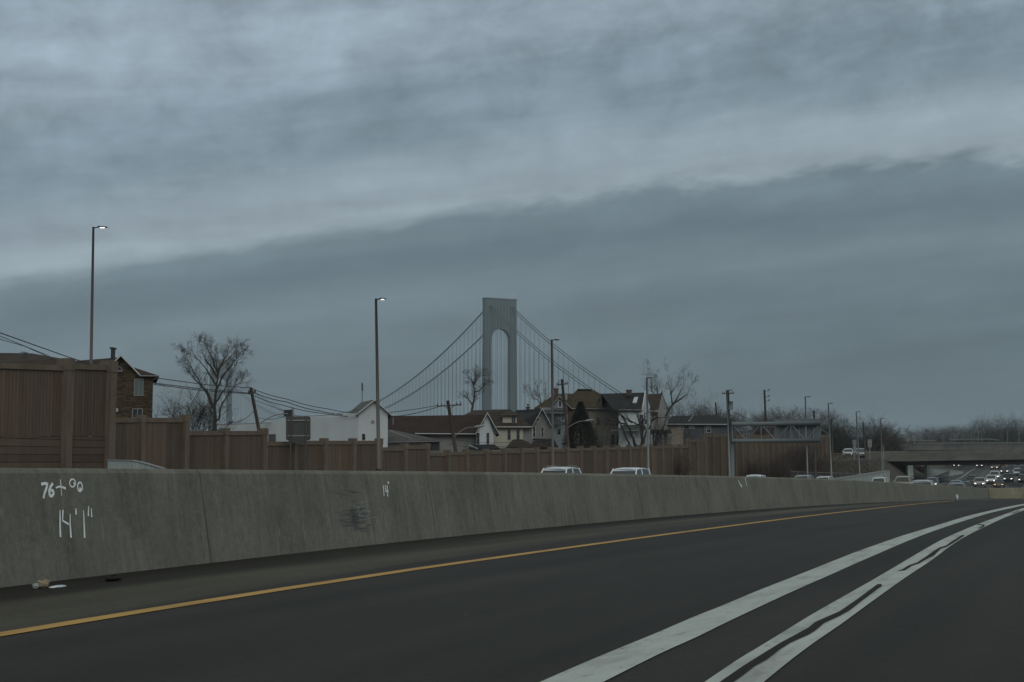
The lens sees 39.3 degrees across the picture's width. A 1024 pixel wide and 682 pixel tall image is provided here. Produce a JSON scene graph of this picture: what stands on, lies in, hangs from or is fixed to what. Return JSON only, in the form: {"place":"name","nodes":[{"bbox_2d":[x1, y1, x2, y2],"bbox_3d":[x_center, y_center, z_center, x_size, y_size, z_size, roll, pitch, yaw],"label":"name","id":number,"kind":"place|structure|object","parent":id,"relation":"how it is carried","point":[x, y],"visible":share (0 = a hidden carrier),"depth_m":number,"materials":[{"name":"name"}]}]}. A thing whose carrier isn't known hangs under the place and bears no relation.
{"place":"outdoors","nodes":[
{"label":"outdoors","id":0,"kind":"place"},
{"bbox_2d":[0,332,89,363],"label":"power line","id":1,"kind":"object","parent":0,"point":[42,347],"visible":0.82,"depth_m":82.14,"materials":[{"name":"metal"}]},
{"bbox_2d":[388,412,499,452],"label":"house","id":2,"kind":"structure","parent":0,"point":[436,427],"depth_m":150.42,"materials":[{"name":"paint"}]},
{"bbox_2d":[0,498,1009,631],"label":"road shoulder","id":3,"kind":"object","parent":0,"point":[25,606],"visible":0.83,"depth_m":15.97},
{"bbox_2d":[36,579,49,587],"bbox_3d":[-4.405,2.277,13.471,0.090,0.082,0.173,-1,-5,8],"label":"paper bag","id":4,"kind":"object","parent":3,"relation":"on","point":[43,583],"visible":0.98,"depth_m":13.44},
{"bbox_2d":[105,575,121,580],"bbox_3d":[-3.985,2.366,14.332,0.122,0.064,0.296,-1,-5,15],"label":"road debris","id":5,"kind":"object","parent":3,"relation":"on","point":[113,578],"visible":1,"depth_m":14.28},
{"bbox_2d":[0,501,946,635],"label":"yellow edge line","id":6,"kind":"object","parent":3,"relation":"on","point":[27,629],"visible":0.99,"depth_m":13.38,"materials":[{"name":"paint"}]},
{"bbox_2d":[0,468,989,587],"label":"concrete barrier","id":7,"kind":"object","parent":3,"relation":"on","point":[57,524],"visible":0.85,"depth_m":19.87,"materials":[{"name":"concrete"}]},
{"bbox_2d":[0,499,1023,681],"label":"road","id":8,"kind":"structure","parent":0,"point":[954,612],"depth_m":10.86,"materials":[{"name":"asphalt"}]},
{"bbox_2d":[541,504,1023,681],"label":"white lane line","id":9,"kind":"object","parent":8,"relation":"on","point":[606,666],"visible":0.99,"depth_m":10.46,"materials":[{"name":"paint"}]},
{"bbox_2d":[705,508,1023,681],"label":"white lane line","id":10,"kind":"object","parent":8,"relation":"on","point":[764,670],"visible":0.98,"depth_m":10.61,"materials":[{"name":"paint"}]},
{"bbox_2d":[720,584,881,681],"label":"tar seal","id":11,"kind":"object","parent":10,"relation":"on","point":[743,670],"visible":1,"depth_m":9.39,"materials":[{"name":"asphalt"}]},
{"bbox_2d":[898,535,964,570],"bbox_3d":[6.317,3.054,21.089,0.116,0.107,10.860,-2,-5,21],"label":"tar seal","id":12,"kind":"object","parent":10,"relation":"on","point":[933,553],"visible":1,"depth_m":19.68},
{"bbox_2d":[0,0,1023,449],"label":"sky","id":13,"kind":"structure","parent":0,"point":[822,200],"materials":[{"name":"grey"}]},
{"bbox_2d":[831,456,964,481],"bbox_3d":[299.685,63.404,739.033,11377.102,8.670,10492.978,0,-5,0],"label":"ground","id":14,"kind":"structure","parent":0,"point":[896,470],"depth_m":279.13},
{"bbox_2d":[0,352,55,436],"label":"house","id":15,"kind":"structure","parent":14,"relation":"on","point":[26,358],"depth_m":104.13,"materials":[{"name":"brick"}]},
{"bbox_2d":[0,358,117,467],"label":"noise wall","id":16,"kind":"structure","parent":14,"relation":"on","point":[63,401],"depth_m":56.85,"materials":[{"name":"brown wood"}]},
{"bbox_2d":[88,226,107,436],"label":"street lamp","id":17,"kind":"object","parent":14,"relation":"on","point":[91,313],"visible":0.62,"depth_m":92.50,"materials":[{"name":"grey metal"}]},
{"bbox_2d":[50,347,158,436],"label":"brick house","id":18,"kind":"structure","parent":14,"relation":"on","point":[134,397],"depth_m":105.06,"materials":[{"name":"brown"}]},
{"bbox_2d":[132,408,142,417],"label":"window","id":19,"kind":"structure","parent":18,"relation":"in","point":[135,411],"depth_m":104.90,"materials":[{"name":"black"}]},
{"bbox_2d":[133,379,143,395],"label":"window","id":20,"kind":"structure","parent":18,"relation":"in","point":[138,383],"depth_m":105.06,"materials":[{"name":"grey"}]},
{"bbox_2d":[157,380,215,428],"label":"bare bush","id":21,"kind":"object","parent":14,"relation":"on","point":[177,405],"visible":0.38,"depth_m":116.82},
{"bbox_2d":[153,382,220,430],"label":"bare bush","id":22,"kind":"object","parent":14,"relation":"on","point":[200,417],"visible":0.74,"depth_m":112.40,"materials":[{"name":"plant"}]},
{"bbox_2d":[155,383,245,430],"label":"bare bush","id":23,"kind":"object","parent":14,"relation":"on","point":[210,417],"visible":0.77,"depth_m":113.44,"materials":[{"name":"plant"}]},
{"bbox_2d":[171,332,255,430],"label":"bare tree","id":24,"kind":"object","parent":14,"relation":"on","point":[243,375],"visible":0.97,"depth_m":125.89,"materials":[{"name":"brown plant"}]},
{"bbox_2d":[248,387,287,430],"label":"utility pole","id":25,"kind":"object","parent":14,"relation":"on","point":[251,392],"visible":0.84,"depth_m":117.84,"materials":[{"name":"brown wood"}]},
{"bbox_2d":[252,388,436,412],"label":"power line","id":26,"kind":"object","parent":25,"relation":"attached to","point":[331,409],"visible":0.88,"depth_m":125.22,"materials":[{"name":"metal"}]},
{"bbox_2d":[286,416,310,469],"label":"road sign","id":27,"kind":"object","parent":14,"relation":"on","point":[298,429],"visible":0.94,"depth_m":103.75,"materials":[{"name":"metal"}]},
{"bbox_2d":[217,383,390,446],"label":"white house","id":28,"kind":"structure","parent":14,"relation":"on","point":[359,424],"depth_m":128.57,"materials":[{"name":"paint"}]},
{"bbox_2d":[375,298,385,470],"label":"street lamp","id":29,"kind":"object","parent":14,"relation":"on","point":[377,402],"visible":0.78,"depth_m":87.46,"materials":[{"name":"grey metal"}]},
{"bbox_2d":[388,430,441,452],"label":"garage","id":30,"kind":"structure","parent":14,"relation":"on","point":[396,438],"depth_m":140.84,"materials":[{"name":"grey"}]},
{"bbox_2d":[186,297,672,430],"bbox_3d":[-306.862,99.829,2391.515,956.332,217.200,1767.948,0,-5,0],"label":"suspension bridge","id":31,"kind":"structure","parent":14,"relation":"on","point":[501,314],"depth_m":1849.78,"materials":[{"name":"metal"}]},
{"bbox_2d":[437,400,484,451],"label":"utility pole","id":32,"kind":"object","parent":14,"relation":"on","point":[448,405],"visible":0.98,"depth_m":135.71,"materials":[{"name":"brown wood"}]},
{"bbox_2d":[256,393,436,416],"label":"power line","id":33,"kind":"object","parent":32,"relation":"attached to","point":[334,413],"visible":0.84,"depth_m":125.92,"materials":[{"name":"metal"}]},
{"bbox_2d":[115,415,830,476],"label":"noise wall","id":34,"kind":"structure","parent":14,"relation":"on","point":[171,443],"depth_m":118.01,"materials":[{"name":"brown wood"}]},
{"bbox_2d":[458,365,492,410],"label":"bare tree","id":35,"kind":"object","parent":14,"relation":"on","point":[475,379],"visible":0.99,"depth_m":172.29,"materials":[{"name":"brown plant"}]},
{"bbox_2d":[465,409,547,450],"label":"house","id":36,"kind":"structure","parent":14,"relation":"on","point":[513,428],"depth_m":159.72,"materials":[{"name":"beige"}]},
{"bbox_2d":[515,404,557,448],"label":"house","id":37,"kind":"structure","parent":14,"relation":"on","point":[538,421],"depth_m":165.16,"materials":[{"name":"grey"}]},
{"bbox_2d":[522,378,559,403],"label":"bare tree","id":38,"kind":"object","parent":14,"relation":"on","point":[545,389],"visible":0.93,"depth_m":199.57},
{"bbox_2d":[540,396,570,448],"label":"house","id":39,"kind":"structure","parent":14,"relation":"on","point":[559,426],"depth_m":177.69,"materials":[{"name":"grey"}]},
{"bbox_2d":[551,339,559,466],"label":"street lamp","id":40,"kind":"object","parent":14,"relation":"on","point":[552,431],"visible":0.72,"depth_m":111.87,"materials":[{"name":"grey metal"}]},
{"bbox_2d":[557,379,593,445],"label":"utility pole","id":41,"kind":"object","parent":14,"relation":"on","point":[562,384],"visible":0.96,"depth_m":159.77,"materials":[{"name":"brown wood"}]},
{"bbox_2d":[534,388,618,447],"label":"house","id":42,"kind":"structure","parent":14,"relation":"on","point":[585,396],"depth_m":189.88,"materials":[{"name":"brick"}]},
{"bbox_2d":[560,401,600,447],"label":"conifer","id":43,"kind":"object","parent":14,"relation":"on","point":[580,413],"visible":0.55,"depth_m":161.16,"materials":[{"name":"green plant"}]},
{"bbox_2d":[564,400,652,447],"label":"brown bush","id":44,"kind":"object","parent":14,"relation":"on","point":[605,432],"visible":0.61,"depth_m":164.65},
{"bbox_2d":[594,404,636,446],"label":"bare tree","id":45,"kind":"object","parent":14,"relation":"on","point":[631,435],"visible":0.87,"depth_m":168.68,"materials":[{"name":"brown plant"}]},
{"bbox_2d":[601,390,655,446],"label":"house","id":46,"kind":"structure","parent":14,"relation":"on","point":[616,400],"depth_m":182.73,"materials":[{"name":"white"}]},
{"bbox_2d":[618,400,669,444],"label":"bare tree","id":47,"kind":"object","parent":14,"relation":"on","point":[642,427],"visible":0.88,"depth_m":173.74,"materials":[{"name":"brown plant"}]},
{"bbox_2d":[646,377,652,468],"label":"street lamp","id":48,"kind":"object","parent":14,"relation":"on","point":[648,466],"visible":0.7,"depth_m":139.74,"materials":[{"name":"metal"}]},
{"bbox_2d":[648,391,672,445],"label":"house","id":49,"kind":"structure","parent":14,"relation":"on","point":[658,400],"depth_m":195.87,"materials":[{"name":"paint"}]},
{"bbox_2d":[638,410,695,445],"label":"bare bush","id":50,"kind":"object","parent":14,"relation":"on","point":[659,440],"visible":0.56,"depth_m":182.85,"materials":[{"name":"brown plant"}]},
{"bbox_2d":[653,396,680,445],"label":"bare tree","id":51,"kind":"object","parent":14,"relation":"on","point":[657,437],"visible":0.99,"depth_m":178.89,"materials":[{"name":"brown plant"}]},
{"bbox_2d":[641,359,697,408],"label":"bare tree","id":52,"kind":"object","parent":14,"relation":"on","point":[671,390],"visible":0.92,"depth_m":214.44,"materials":[{"name":"plant"}]},
{"bbox_2d":[670,446,699,474],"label":"bare tree","id":53,"kind":"object","parent":14,"relation":"on","point":[679,467],"visible":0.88,"depth_m":175.48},
{"bbox_2d":[666,400,724,417],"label":"bare tree","id":54,"kind":"object","parent":14,"relation":"on","point":[702,413],"visible":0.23,"depth_m":258.15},
{"bbox_2d":[667,415,736,445],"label":"house","id":55,"kind":"structure","parent":14,"relation":"on","point":[710,424],"depth_m":204.66,"materials":[{"name":"grey"}]},
{"bbox_2d":[698,404,752,434],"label":"bare tree","id":56,"kind":"object","parent":14,"relation":"on","point":[732,416],"visible":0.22,"depth_m":269.35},
{"bbox_2d":[722,391,733,419],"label":"utility pole","id":57,"kind":"object","parent":14,"relation":"on","point":[730,405],"visible":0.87,"depth_m":195.75,"materials":[{"name":"brown wood"}]},
{"bbox_2d":[726,389,731,475],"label":"utility pole","id":58,"kind":"object","parent":14,"relation":"on","point":[728,433],"visible":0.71,"depth_m":164.62,"materials":[{"name":"metal"}]},
{"bbox_2d":[722,411,774,435],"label":"bare tree","id":59,"kind":"object","parent":14,"relation":"on","point":[757,430],"visible":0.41,"depth_m":269.23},
{"bbox_2d":[740,451,769,474],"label":"bare tree","id":60,"kind":"object","parent":14,"relation":"on","point":[753,469],"visible":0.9,"depth_m":199.18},
{"bbox_2d":[737,410,783,435],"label":"bare tree","id":61,"kind":"object","parent":14,"relation":"on","point":[761,421],"visible":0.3,"depth_m":269.61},
{"bbox_2d":[763,389,769,434],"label":"utility pole","id":62,"kind":"object","parent":14,"relation":"on","point":[765,414],"visible":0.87,"depth_m":211.83,"materials":[{"name":"brown wood"}]},
{"bbox_2d":[759,455,786,476],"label":"bare tree","id":63,"kind":"object","parent":14,"relation":"on","point":[773,473],"visible":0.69,"depth_m":206.59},
{"bbox_2d":[729,419,821,475],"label":"sign gantry","id":64,"kind":"object","parent":14,"relation":"on","point":[797,430],"visible":0.98,"depth_m":182.86,"materials":[{"name":"grey metal"}]},
{"bbox_2d":[767,454,798,477],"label":"bare tree","id":65,"kind":"object","parent":14,"relation":"on","point":[783,466],"visible":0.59,"depth_m":207.06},
{"bbox_2d":[764,405,812,433],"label":"bare tree","id":66,"kind":"object","parent":14,"relation":"on","point":[788,414],"visible":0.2,"depth_m":280.87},
{"bbox_2d":[775,460,802,477],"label":"bare tree","id":67,"kind":"object","parent":14,"relation":"on","point":[786,474],"visible":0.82,"depth_m":199.71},
{"bbox_2d":[769,448,817,477],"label":"bare tree","id":68,"kind":"object","parent":14,"relation":"on","point":[789,461],"visible":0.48,"depth_m":211.16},
{"bbox_2d":[777,443,818,475],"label":"bare tree","id":69,"kind":"object","parent":14,"relation":"on","point":[803,459],"visible":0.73,"depth_m":213.07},
{"bbox_2d":[785,438,826,474],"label":"bare tree","id":70,"kind":"object","parent":14,"relation":"on","point":[805,455],"visible":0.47,"depth_m":216.25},
{"bbox_2d":[805,396,810,474],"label":"street lamp","id":71,"kind":"object","parent":14,"relation":"on","point":[806,443],"visible":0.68,"depth_m":182.40,"materials":[{"name":"metal"}]},
{"bbox_2d":[791,443,841,474],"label":"bare tree","id":72,"kind":"object","parent":14,"relation":"on","point":[813,462],"visible":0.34,"depth_m":219.13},
{"bbox_2d":[813,410,830,478],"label":"utility pole","id":73,"kind":"object","parent":14,"relation":"on","point":[815,473],"visible":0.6,"depth_m":204.21,"materials":[{"name":"brown wood"}]},
{"bbox_2d":[808,444,837,475],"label":"bare tree","id":74,"kind":"object","parent":14,"relation":"on","point":[823,466],"visible":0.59,"depth_m":223.77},
{"bbox_2d":[798,407,849,445],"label":"bare tree","id":75,"kind":"object","parent":14,"relation":"on","point":[827,421],"visible":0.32,"depth_m":275.03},
{"bbox_2d":[828,403,832,475],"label":"street lamp","id":76,"kind":"object","parent":14,"relation":"on","point":[829,440],"visible":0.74,"depth_m":199.46,"materials":[{"name":"metal"}]},
{"bbox_2d":[820,410,851,450],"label":"bare tree","id":77,"kind":"object","parent":14,"relation":"on","point":[834,430],"visible":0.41,"depth_m":273.78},
{"bbox_2d":[831,428,858,454],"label":"bare tree","id":78,"kind":"object","parent":14,"relation":"on","point":[841,446],"visible":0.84,"depth_m":273.33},
{"bbox_2d":[823,415,869,449],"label":"bare tree","id":79,"kind":"object","parent":14,"relation":"on","point":[855,432],"visible":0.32,"depth_m":326.19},
{"bbox_2d":[827,416,866,449],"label":"bare tree","id":80,"kind":"object","parent":14,"relation":"on","point":[853,436],"visible":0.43,"depth_m":323.75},
{"bbox_2d":[820,458,888,476],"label":"undergrowth","id":81,"kind":"object","parent":14,"relation":"on","point":[853,467],"visible":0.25,"depth_m":235.14,"materials":[{"name":"plant"}]},
{"bbox_2d":[856,411,859,473],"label":"street lamp","id":82,"kind":"object","parent":14,"relation":"on","point":[858,443],"visible":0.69,"depth_m":217.42,"materials":[{"name":"metal"}]},
{"bbox_2d":[832,470,889,481],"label":"retaining wall","id":83,"kind":"structure","parent":14,"relation":"on","point":[867,476],"depth_m":217.21,"materials":[{"name":"concrete"}]},
{"bbox_2d":[843,413,892,447],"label":"bare tree","id":84,"kind":"object","parent":14,"relation":"on","point":[865,429],"visible":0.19,"depth_m":343.26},
{"bbox_2d":[846,415,899,450],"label":"bare tree","id":85,"kind":"object","parent":14,"relation":"on","point":[875,441],"visible":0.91,"depth_m":312.55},
{"bbox_2d":[862,421,903,450],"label":"bare tree","id":86,"kind":"object","parent":14,"relation":"on","point":[878,447],"visible":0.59,"depth_m":316.44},
{"bbox_2d":[869,423,905,450],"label":"bare tree","id":87,"kind":"object","parent":14,"relation":"on","point":[888,437],"visible":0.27,"depth_m":334.25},
{"bbox_2d":[879,426,908,450],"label":"bare tree","id":88,"kind":"object","parent":14,"relation":"on","point":[891,444],"visible":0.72,"depth_m":325.44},
{"bbox_2d":[885,426,918,450],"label":"bare tree","id":89,"kind":"object","parent":14,"relation":"on","point":[895,448],"visible":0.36,"depth_m":340.44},
{"bbox_2d":[902,427,940,443],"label":"bare tree","id":90,"kind":"object","parent":14,"relation":"on","point":[928,436],"visible":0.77,"depth_m":842.05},
{"bbox_2d":[831,437,1017,466],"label":"wooded slope","id":91,"kind":"structure","parent":14,"relation":"on","point":[867,449],"depth_m":423.19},
{"bbox_2d":[842,450,1023,478],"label":"overpass","id":92,"kind":"object","parent":14,"relation":"on","point":[907,461],"visible":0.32,"depth_m":286.76,"materials":[{"name":"concrete"}]},
{"bbox_2d":[898,439,1023,449],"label":"guardrail","id":93,"kind":"object","parent":92,"relation":"on","point":[986,446],"visible":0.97,"depth_m":393.94,"materials":[{"name":"metal"}]},
{"bbox_2d":[919,426,958,443],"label":"bare tree","id":94,"kind":"object","parent":14,"relation":"on","point":[942,441],"visible":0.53,"depth_m":861.61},
{"bbox_2d":[924,465,962,479],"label":"retaining wall","id":95,"kind":"structure","parent":14,"relation":"on","point":[929,471],"depth_m":309.51,"materials":[{"name":"concrete"}]},
{"bbox_2d":[934,465,961,479],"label":"guardrail","id":96,"kind":"object","parent":14,"relation":"on","point":[948,473],"visible":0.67,"depth_m":317.72,"materials":[{"name":"metal"}]},
{"bbox_2d":[941,425,972,443],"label":"bare tree","id":97,"kind":"object","parent":14,"relation":"on","point":[960,441],"visible":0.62,"depth_m":806.37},
{"bbox_2d":[961,417,978,442],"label":"bare tree","id":98,"kind":"object","parent":14,"relation":"on","point":[973,441],"visible":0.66,"depth_m":702.12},
{"bbox_2d":[969,416,1005,442],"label":"bare tree","id":99,"kind":"object","parent":14,"relation":"on","point":[979,432],"visible":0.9,"depth_m":689.39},
{"bbox_2d":[976,410,1010,442],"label":"bare tree","id":100,"kind":"object","parent":14,"relation":"on","point":[992,434],"visible":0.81,"depth_m":695.18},
{"bbox_2d":[986,418,1015,442],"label":"bare tree","id":101,"kind":"object","parent":14,"relation":"on","point":[995,437],"visible":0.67,"depth_m":702.13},
{"bbox_2d":[983,412,1021,442],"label":"bare tree","id":102,"kind":"object","parent":14,"relation":"on","point":[1011,433],"visible":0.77,"depth_m":710.29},
{"bbox_2d":[988,488,1023,498],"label":"concrete barrier","id":103,"kind":"object","parent":14,"relation":"on","point":[1014,493],"visible":0.69,"depth_m":157.71,"materials":[{"name":"concrete"}]},
{"bbox_2d":[1001,411,1023,442],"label":"bare tree","id":104,"kind":"object","parent":14,"relation":"on","point":[1021,437],"visible":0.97,"depth_m":694.96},
{"bbox_2d":[939,465,1023,487],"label":"opposite road","id":105,"kind":"structure","parent":0,"point":[979,471],"depth_m":323.78,"materials":[{"name":"asphalt"}]},
{"bbox_2d":[107,459,165,468],"bbox_3d":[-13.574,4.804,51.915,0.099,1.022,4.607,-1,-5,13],"label":"car","id":106,"kind":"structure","parent":105,"relation":"on","point":[123,464],"depth_m":51.43,"materials":[{"name":"metal"}]},
{"bbox_2d":[541,466,580,472],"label":"suv","id":107,"kind":"object","parent":105,"relation":"on","point":[567,469],"visible":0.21,"depth_m":90.80,"materials":[{"name":"white paint"}]},
{"bbox_2d":[610,467,650,474],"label":"minivan","id":108,"kind":"object","parent":105,"relation":"on","point":[632,470],"visible":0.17,"depth_m":94.25,"materials":[{"name":"white paint"}]},
{"bbox_2d":[893,475,911,482],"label":"suv","id":109,"kind":"object","parent":105,"relation":"on","point":[903,479],"visible":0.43,"depth_m":184.48,"materials":[{"name":"beige paint"}]},
{"bbox_2d":[911,480,934,484],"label":"sedan","id":110,"kind":"object","parent":105,"relation":"on","point":[928,482],"visible":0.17,"depth_m":113.20,"materials":[{"name":"silver paint"}]},
{"bbox_2d":[973,477,985,486],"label":"suv","id":111,"kind":"object","parent":105,"relation":"on","point":[979,481],"visible":0.99,"depth_m":251.82,"materials":[{"name":"beige paint"}]},
{"bbox_2d":[992,479,1004,487],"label":"sedan","id":112,"kind":"object","parent":105,"relation":"on","point":[999,482],"visible":0.97,"depth_m":261.37,"materials":[{"name":"paint"}]},
{"bbox_2d":[1002,473,1013,481],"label":"suv","id":113,"kind":"object","parent":105,"relation":"on","point":[1008,476],"visible":0.94,"depth_m":294.95,"materials":[{"name":"paint"}]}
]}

